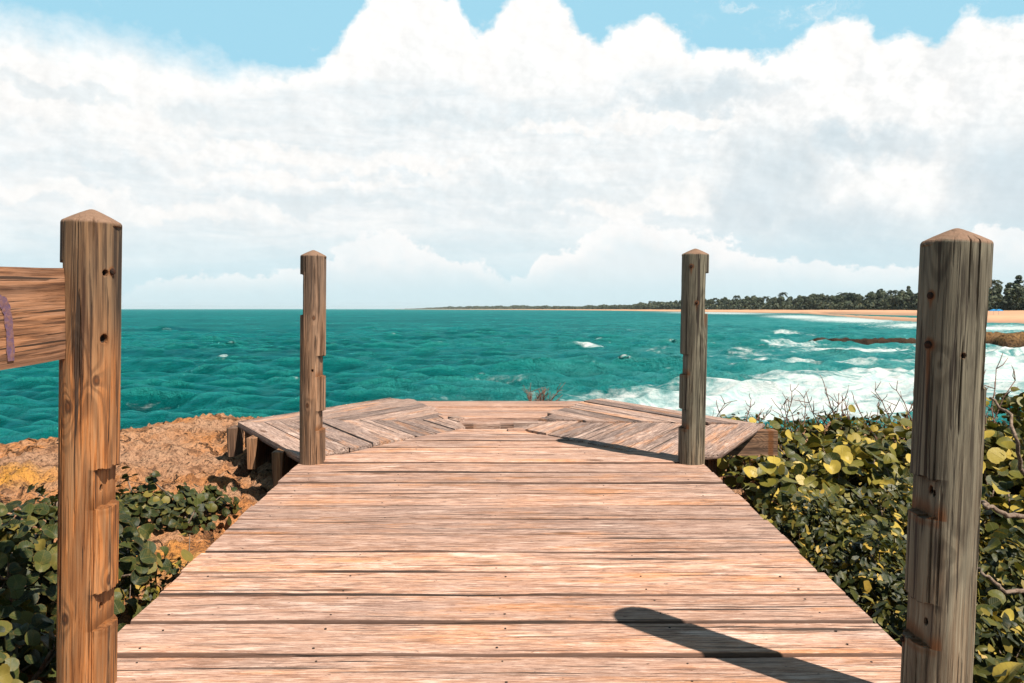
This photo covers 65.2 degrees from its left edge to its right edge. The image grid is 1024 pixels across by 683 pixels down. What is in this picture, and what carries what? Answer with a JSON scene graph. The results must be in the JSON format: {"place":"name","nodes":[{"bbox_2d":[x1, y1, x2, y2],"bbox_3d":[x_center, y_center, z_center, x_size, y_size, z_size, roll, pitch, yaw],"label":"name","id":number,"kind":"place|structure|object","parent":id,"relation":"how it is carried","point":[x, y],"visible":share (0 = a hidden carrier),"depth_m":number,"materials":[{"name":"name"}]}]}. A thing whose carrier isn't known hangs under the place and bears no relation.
{"place":"outdoors","nodes":[
{"label":"outdoors","id":0,"kind":"place"},
{"bbox_2d":[0,413,1011,682],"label":"ground","id":1,"kind":"structure","parent":0,"point":[190,451],"depth_m":5.08,"materials":[{"name":"stone"}]},
{"bbox_2d":[0,584,56,682],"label":"sea grape shrub","id":2,"kind":"object","parent":1,"relation":"on","point":[22,623],"visible":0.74,"depth_m":2.09,"materials":[{"name":"green plant"}]},
{"bbox_2d":[56,209,121,682],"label":"wooden post","id":3,"kind":"object","parent":1,"relation":"on","point":[88,451],"visible":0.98,"depth_m":1.82,"materials":[{"name":"brown wood"}]},
{"bbox_2d":[0,267,65,369],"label":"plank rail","id":4,"kind":"object","parent":3,"relation":"attached to","point":[32,318],"visible":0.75,"depth_m":1.68,"materials":[{"name":"brown wood"}]},
{"bbox_2d":[0,497,193,681],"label":"sea grape shrub","id":5,"kind":"object","parent":1,"relation":"on","point":[28,557],"visible":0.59,"depth_m":2.60,"materials":[{"name":"green plant"}]},
{"bbox_2d":[24,466,241,540],"bbox_3d":[-1.827,0.806,3.859,1.256,0.324,0.813,0,2,0],"label":"sea grape shrub","id":6,"kind":"object","parent":1,"relation":"on","point":[164,508],"visible":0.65,"depth_m":3.87,"materials":[{"name":"green plant"}]},
{"bbox_2d":[116,530,193,615],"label":"leaf shrub","id":7,"kind":"object","parent":1,"relation":"on","point":[128,584],"visible":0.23,"depth_m":2.86,"materials":[{"name":"green plant"}]},
{"bbox_2d":[299,250,326,464],"bbox_3d":[-1.038,0.303,4.166,0.132,1.554,0.133,1,2,0],"label":"wooden post","id":8,"kind":"object","parent":1,"relation":"on","point":[312,354],"visible":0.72,"depth_m":4.10,"materials":[{"name":"brown wood"}]},
{"bbox_2d":[226,398,777,485],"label":"viewing platform","id":9,"kind":"structure","parent":1,"relation":"on","point":[601,422],"depth_m":5.17,"materials":[{"name":"brown wood"}]},
{"bbox_2d":[116,429,901,682],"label":"boardwalk","id":10,"kind":"structure","parent":1,"relation":"on","point":[481,556],"depth_m":2.51,"materials":[{"name":"brown wood"}]},
{"bbox_2d":[522,383,564,400],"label":"twiggy shrub","id":11,"kind":"object","parent":1,"relation":"on","point":[540,395],"visible":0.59,"depth_m":7.44,"materials":[{"name":"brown plant"}]},
{"bbox_2d":[678,249,708,464],"bbox_3d":[0.939,0.300,4.163,0.139,1.561,0.144,1,2,0],"label":"wooden post","id":12,"kind":"object","parent":1,"relation":"on","point":[693,375],"visible":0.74,"depth_m":4.10,"materials":[{"name":"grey wood"}]},
{"bbox_2d":[713,393,772,465],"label":"twiggy shrub","id":13,"kind":"object","parent":1,"relation":"on","point":[750,406],"visible":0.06,"depth_m":6.84,"materials":[{"name":"brown plant"}]},
{"bbox_2d":[717,416,847,499],"bbox_3d":[2.016,0.874,6.123,1.104,0.637,1.310,0,2,0],"label":"sea grape shrub","id":14,"kind":"object","parent":1,"relation":"on","point":[737,465],"visible":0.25,"depth_m":5.97,"materials":[{"name":"green plant"}]},
{"bbox_2d":[736,454,842,543],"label":"sea grape shrub","id":15,"kind":"object","parent":1,"relation":"on","point":[770,475],"visible":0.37,"depth_m":4.20,"materials":[{"name":"green plant"}]},
{"bbox_2d":[746,384,848,458],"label":"twiggy shrub","id":16,"kind":"object","parent":1,"relation":"on","point":[794,421],"visible":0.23,"depth_m":6.89,"materials":[{"name":"brown plant"}]},
{"bbox_2d":[755,478,906,603],"bbox_3d":[1.420,0.950,3.790,0.812,0.600,0.827,2,3,44],"label":"leaf shrub","id":17,"kind":"object","parent":1,"relation":"on","point":[802,525],"visible":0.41,"depth_m":3.68,"materials":[{"name":"green plant"}]},
{"bbox_2d":[774,434,912,520],"bbox_3d":[2.070,0.909,4.811,1.045,0.629,1.118,0,2,0],"label":"sea grape shrub","id":18,"kind":"object","parent":1,"relation":"on","point":[840,463],"visible":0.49,"depth_m":4.58,"materials":[{"name":"green plant"}]},
{"bbox_2d":[796,375,899,440],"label":"twiggy shrub","id":19,"kind":"object","parent":1,"relation":"on","point":[833,412],"visible":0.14,"depth_m":6.66,"materials":[{"name":"brown plant"}]},
{"bbox_2d":[798,494,911,614],"bbox_3d":[1.633,0.983,3.627,0.685,0.579,0.707,-2,3,-41],"label":"sea grape shrub","id":20,"kind":"object","parent":1,"relation":"on","point":[874,523],"visible":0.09,"depth_m":3.53,"materials":[{"name":"green plant"}]},
{"bbox_2d":[804,404,911,461],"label":"sea grape shrub","id":21,"kind":"object","parent":1,"relation":"on","point":[850,433],"visible":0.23,"depth_m":6.23,"materials":[{"name":"green plant"}]},
{"bbox_2d":[808,381,913,442],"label":"twiggy shrub","id":22,"kind":"object","parent":1,"relation":"on","point":[883,426],"visible":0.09,"depth_m":6.62,"materials":[{"name":"brown plant"}]},
{"bbox_2d":[720,410,1023,676],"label":"undergrowth","id":23,"kind":"object","parent":1,"relation":"on","point":[893,629],"visible":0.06,"depth_m":4.65,"materials":[{"name":"green plant"}]},
{"bbox_2d":[793,504,992,627],"bbox_3d":[1.414,0.967,3.135,0.803,0.644,0.955,0,2,0],"label":"leaf shrub","id":24,"kind":"object","parent":1,"relation":"on","point":[863,577],"visible":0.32,"depth_m":3.11,"materials":[{"name":"green plant"}]},
{"bbox_2d":[824,428,998,534],"bbox_3d":[2.663,0.881,5.050,1.212,0.707,1.166,0,2,0],"label":"sea grape shrub","id":25,"kind":"object","parent":1,"relation":"on","point":[905,456],"visible":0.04,"depth_m":5.19,"materials":[{"name":"green plant"}]},
{"bbox_2d":[853,468,1009,578],"bbox_3d":[2.053,0.924,3.936,0.954,0.684,0.905,0,2,0],"label":"leaf shrub","id":26,"kind":"object","parent":1,"relation":"on","point":[885,500],"visible":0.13,"depth_m":3.89,"materials":[{"name":"green plant"}]},
{"bbox_2d":[861,564,1023,682],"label":"leaf shrub","id":27,"kind":"object","parent":1,"relation":"on","point":[882,619],"visible":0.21,"depth_m":2.48,"materials":[{"name":"green plant"}]},
{"bbox_2d":[900,228,993,682],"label":"wooden post","id":28,"kind":"object","parent":1,"relation":"on","point":[937,638],"visible":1,"depth_m":1.68,"materials":[{"name":"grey wood"}]},
{"bbox_2d":[888,508,1023,644],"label":"leaf shrub","id":29,"kind":"object","parent":1,"relation":"on","point":[1010,551],"visible":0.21,"depth_m":3.02,"materials":[{"name":"green plant"}]},
{"bbox_2d":[981,500,1023,518],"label":"bare branch","id":30,"kind":"object","parent":29,"relation":"attached to","point":[986,505],"visible":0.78,"depth_m":2.62,"materials":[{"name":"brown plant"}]},
{"bbox_2d":[895,537,1023,659],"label":"sea grape shrub","id":31,"kind":"object","parent":1,"relation":"on","point":[997,598],"visible":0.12,"depth_m":2.74,"materials":[{"name":"green plant"}]},
{"bbox_2d":[978,567,1023,594],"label":"bare branch","id":32,"kind":"object","parent":31,"relation":"attached to","point":[1003,590],"visible":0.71,"depth_m":2.53,"materials":[{"name":"grey plant"}]},
{"bbox_2d":[973,614,1023,682],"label":"sea grape shrub","id":33,"kind":"object","parent":1,"relation":"on","point":[990,669],"visible":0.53,"depth_m":2.36,"materials":[{"name":"green plant"}]},
{"bbox_2d":[976,667,1023,682],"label":"leaf shrub","id":34,"kind":"object","parent":1,"relation":"on","point":[1020,672],"visible":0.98,"depth_m":2.12,"materials":[{"name":"green plant"}]},
{"bbox_2d":[984,353,1016,494],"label":"twiggy shrub","id":35,"kind":"object","parent":1,"relation":"on","point":[992,411],"visible":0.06,"depth_m":5.45,"materials":[{"name":"brown plant"}]},
{"bbox_2d":[979,466,1023,622],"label":"sea grape shrub","id":36,"kind":"object","parent":1,"relation":"on","point":[992,526],"visible":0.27,"depth_m":3.64,"materials":[{"name":"green plant"}]},
{"bbox_2d":[989,397,1023,476],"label":"bare branch","id":37,"kind":"object","parent":36,"relation":"attached to","point":[1018,454],"visible":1,"depth_m":3.28,"materials":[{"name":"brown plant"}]},
{"bbox_2d":[980,393,1023,518],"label":"sea grape shrub","id":38,"kind":"object","parent":1,"relation":"on","point":[1000,440],"visible":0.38,"depth_m":4.77,"materials":[{"name":"green plant"}]},
{"bbox_2d":[984,387,1023,453],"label":"sea grape shrub","id":39,"kind":"object","parent":1,"relation":"on","point":[1016,402],"visible":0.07,"depth_m":5.70,"materials":[{"name":"green plant"}]},
{"bbox_2d":[0,309,1023,443],"bbox_3d":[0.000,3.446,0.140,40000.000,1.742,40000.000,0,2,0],"label":"sea","id":40,"kind":"structure","parent":0,"point":[186,363],"depth_m":45.76,"materials":[{"name":"liquid"}]},
{"bbox_2d":[809,337,915,344],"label":"reef rock","id":41,"kind":"object","parent":40,"relation":"in","point":[864,341],"visible":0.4,"depth_m":79.32,"materials":[{"name":"stone"}]},
{"bbox_2d":[986,331,1023,347],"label":"rocky islet","id":42,"kind":"object","parent":40,"relation":"in","point":[1015,339],"visible":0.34,"depth_m":70.90,"materials":[{"name":"brown stone"}]},
{"bbox_2d":[0,0,1023,308],"label":"sky","id":43,"kind":"structure","parent":0,"point":[435,153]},
{"bbox_2d":[438,309,1023,323],"bbox_3d":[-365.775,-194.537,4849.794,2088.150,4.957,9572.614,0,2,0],"label":"beach","id":44,"kind":"structure","parent":0,"point":[1013,316],"depth_m":517.42,"materials":[{"name":"beige sand"}]},
{"bbox_2d":[415,302,680,309],"bbox_3d":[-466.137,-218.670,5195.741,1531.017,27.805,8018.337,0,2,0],"label":"distant woods","id":45,"kind":"object","parent":44,"relation":"on","point":[662,304],"visible":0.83,"depth_m":2898.76,"materials":[{"name":"green plant"}]},
{"bbox_2d":[713,299,722,305],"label":"shore tree","id":46,"kind":"object","parent":44,"relation":"on","point":[719,302],"visible":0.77,"depth_m":1069.12,"materials":[{"name":"green plant"}]},
{"bbox_2d":[729,299,736,309],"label":"shore tree","id":47,"kind":"object","parent":44,"relation":"on","point":[733,301],"visible":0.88,"depth_m":1011.12,"materials":[{"name":"green plant"}]},
{"bbox_2d":[743,300,750,309],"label":"shore tree","id":48,"kind":"object","parent":44,"relation":"on","point":[746,303],"visible":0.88,"depth_m":950.22,"materials":[{"name":"green plant"}]},
{"bbox_2d":[752,297,760,308],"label":"shore tree","id":49,"kind":"object","parent":44,"relation":"on","point":[757,299],"visible":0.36,"depth_m":940.98,"materials":[{"name":"green plant"}]},
{"bbox_2d":[758,297,764,307],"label":"shore tree","id":50,"kind":"object","parent":44,"relation":"on","point":[760,300],"visible":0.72,"depth_m":920.67,"materials":[{"name":"green plant"}]},
{"bbox_2d":[776,296,784,307],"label":"shore tree","id":51,"kind":"object","parent":44,"relation":"on","point":[781,300],"visible":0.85,"depth_m":861.64,"materials":[{"name":"green plant"}]},
{"bbox_2d":[778,292,787,297],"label":"palm tree","id":52,"kind":"object","parent":44,"relation":"on","point":[781,294],"visible":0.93,"depth_m":913.96,"materials":[{"name":"green plant"}]},
{"bbox_2d":[798,296,809,307],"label":"shore tree","id":53,"kind":"object","parent":44,"relation":"on","point":[805,299],"visible":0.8,"depth_m":797.92,"materials":[{"name":"green plant"}]},
{"bbox_2d":[600,295,1023,310],"bbox_3d":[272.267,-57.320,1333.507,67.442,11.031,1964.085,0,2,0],"label":"shore scrub","id":54,"kind":"object","parent":44,"relation":"on","point":[847,305],"visible":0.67,"depth_m":694.36,"materials":[{"name":"green plant"}]},
{"bbox_2d":[808,294,816,300],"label":"shore tree","id":55,"kind":"object","parent":44,"relation":"on","point":[811,296],"visible":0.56,"depth_m":799.43,"materials":[{"name":"green plant"}]},
{"bbox_2d":[811,299,817,309],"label":"shore tree","id":56,"kind":"object","parent":44,"relation":"on","point":[814,301],"visible":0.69,"depth_m":765.00,"materials":[{"name":"green plant"}]},
{"bbox_2d":[818,293,825,301],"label":"shore tree","id":57,"kind":"object","parent":44,"relation":"on","point":[822,297],"visible":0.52,"depth_m":779.34,"materials":[{"name":"green plant"}]},
{"bbox_2d":[826,295,836,305],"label":"shore tree","id":58,"kind":"object","parent":44,"relation":"on","point":[831,298],"visible":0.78,"depth_m":735.21,"materials":[{"name":"green plant"}]},
{"bbox_2d":[835,295,843,307],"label":"shore tree","id":59,"kind":"object","parent":44,"relation":"on","point":[840,297],"visible":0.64,"depth_m":720.20,"materials":[{"name":"green plant"}]},
{"bbox_2d":[837,292,847,296],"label":"palm tree","id":60,"kind":"object","parent":44,"relation":"on","point":[844,294],"visible":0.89,"depth_m":725.31,"materials":[{"name":"green plant"}]},
{"bbox_2d":[844,292,854,300],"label":"shore tree","id":61,"kind":"object","parent":44,"relation":"on","point":[849,296],"visible":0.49,"depth_m":717.34,"materials":[{"name":"green plant"}]},
{"bbox_2d":[854,294,864,303],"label":"shore tree","id":62,"kind":"object","parent":44,"relation":"on","point":[861,296],"visible":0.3,"depth_m":690.12,"materials":[{"name":"green plant"}]},
{"bbox_2d":[864,291,874,300],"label":"shore tree","id":63,"kind":"object","parent":44,"relation":"on","point":[867,296],"visible":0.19,"depth_m":670.45,"materials":[{"name":"green plant"}]},
{"bbox_2d":[866,293,877,309],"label":"shore tree","id":64,"kind":"object","parent":44,"relation":"on","point":[873,297],"visible":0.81,"depth_m":648.55,"materials":[{"name":"green plant"}]},
{"bbox_2d":[877,292,884,298],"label":"shore tree","id":65,"kind":"object","parent":44,"relation":"on","point":[881,295],"visible":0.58,"depth_m":648.68,"materials":[{"name":"green plant"}]},
{"bbox_2d":[875,289,886,294],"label":"shore tree","id":66,"kind":"object","parent":44,"relation":"on","point":[881,290],"visible":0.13,"depth_m":671.17,"materials":[{"name":"green plant"}]},
{"bbox_2d":[876,298,887,306],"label":"shore tree","id":67,"kind":"object","parent":44,"relation":"on","point":[881,302],"visible":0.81,"depth_m":626.53,"materials":[{"name":"green plant"}]},
{"bbox_2d":[887,290,897,294],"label":"palm tree","id":68,"kind":"object","parent":44,"relation":"on","point":[894,292],"visible":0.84,"depth_m":657.80,"materials":[{"name":"green plant"}]},
{"bbox_2d":[890,295,903,309],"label":"shore tree","id":69,"kind":"object","parent":44,"relation":"on","point":[896,299],"visible":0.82,"depth_m":601.83,"materials":[{"name":"green plant"}]},
{"bbox_2d":[897,290,905,309],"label":"shore tree","id":70,"kind":"object","parent":44,"relation":"on","point":[901,292],"visible":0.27,"depth_m":627.64,"materials":[{"name":"green plant"}]},
{"bbox_2d":[900,292,915,307],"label":"shore tree","id":71,"kind":"object","parent":44,"relation":"on","point":[907,296],"visible":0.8,"depth_m":586.96,"materials":[{"name":"green plant"}]},
{"bbox_2d":[913,293,917,304],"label":"shore tree","id":72,"kind":"object","parent":44,"relation":"on","point":[915,296],"visible":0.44,"depth_m":571.27,"materials":[{"name":"green plant"}]},
{"bbox_2d":[988,287,1002,298],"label":"shore tree","id":73,"kind":"object","parent":44,"relation":"on","point":[994,291],"visible":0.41,"depth_m":420.03,"materials":[{"name":"green plant"}]},
{"bbox_2d":[989,280,1003,306],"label":"palm tree","id":74,"kind":"object","parent":44,"relation":"on","point":[995,282],"visible":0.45,"depth_m":402.79,"materials":[{"name":"green plant"}]},
{"bbox_2d":[996,286,1018,309],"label":"shore tree","id":75,"kind":"object","parent":44,"relation":"on","point":[1006,292],"visible":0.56,"depth_m":398.99,"materials":[{"name":"green plant"}]},
{"bbox_2d":[1004,284,1022,304],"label":"shore tree","id":76,"kind":"object","parent":44,"relation":"on","point":[1017,286],"visible":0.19,"depth_m":402.99,"materials":[{"name":"green plant"}]},
{"bbox_2d":[1009,288,1023,301],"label":"palm tree","id":77,"kind":"object","parent":44,"relation":"on","point":[1013,291],"visible":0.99,"depth_m":388.78,"materials":[{"name":"green plant"}]},
{"bbox_2d":[1013,275,1022,285],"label":"shore tree","id":78,"kind":"object","parent":44,"relation":"on","point":[1018,280],"visible":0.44,"depth_m":415.40,"materials":[{"name":"green plant"}]}
]}

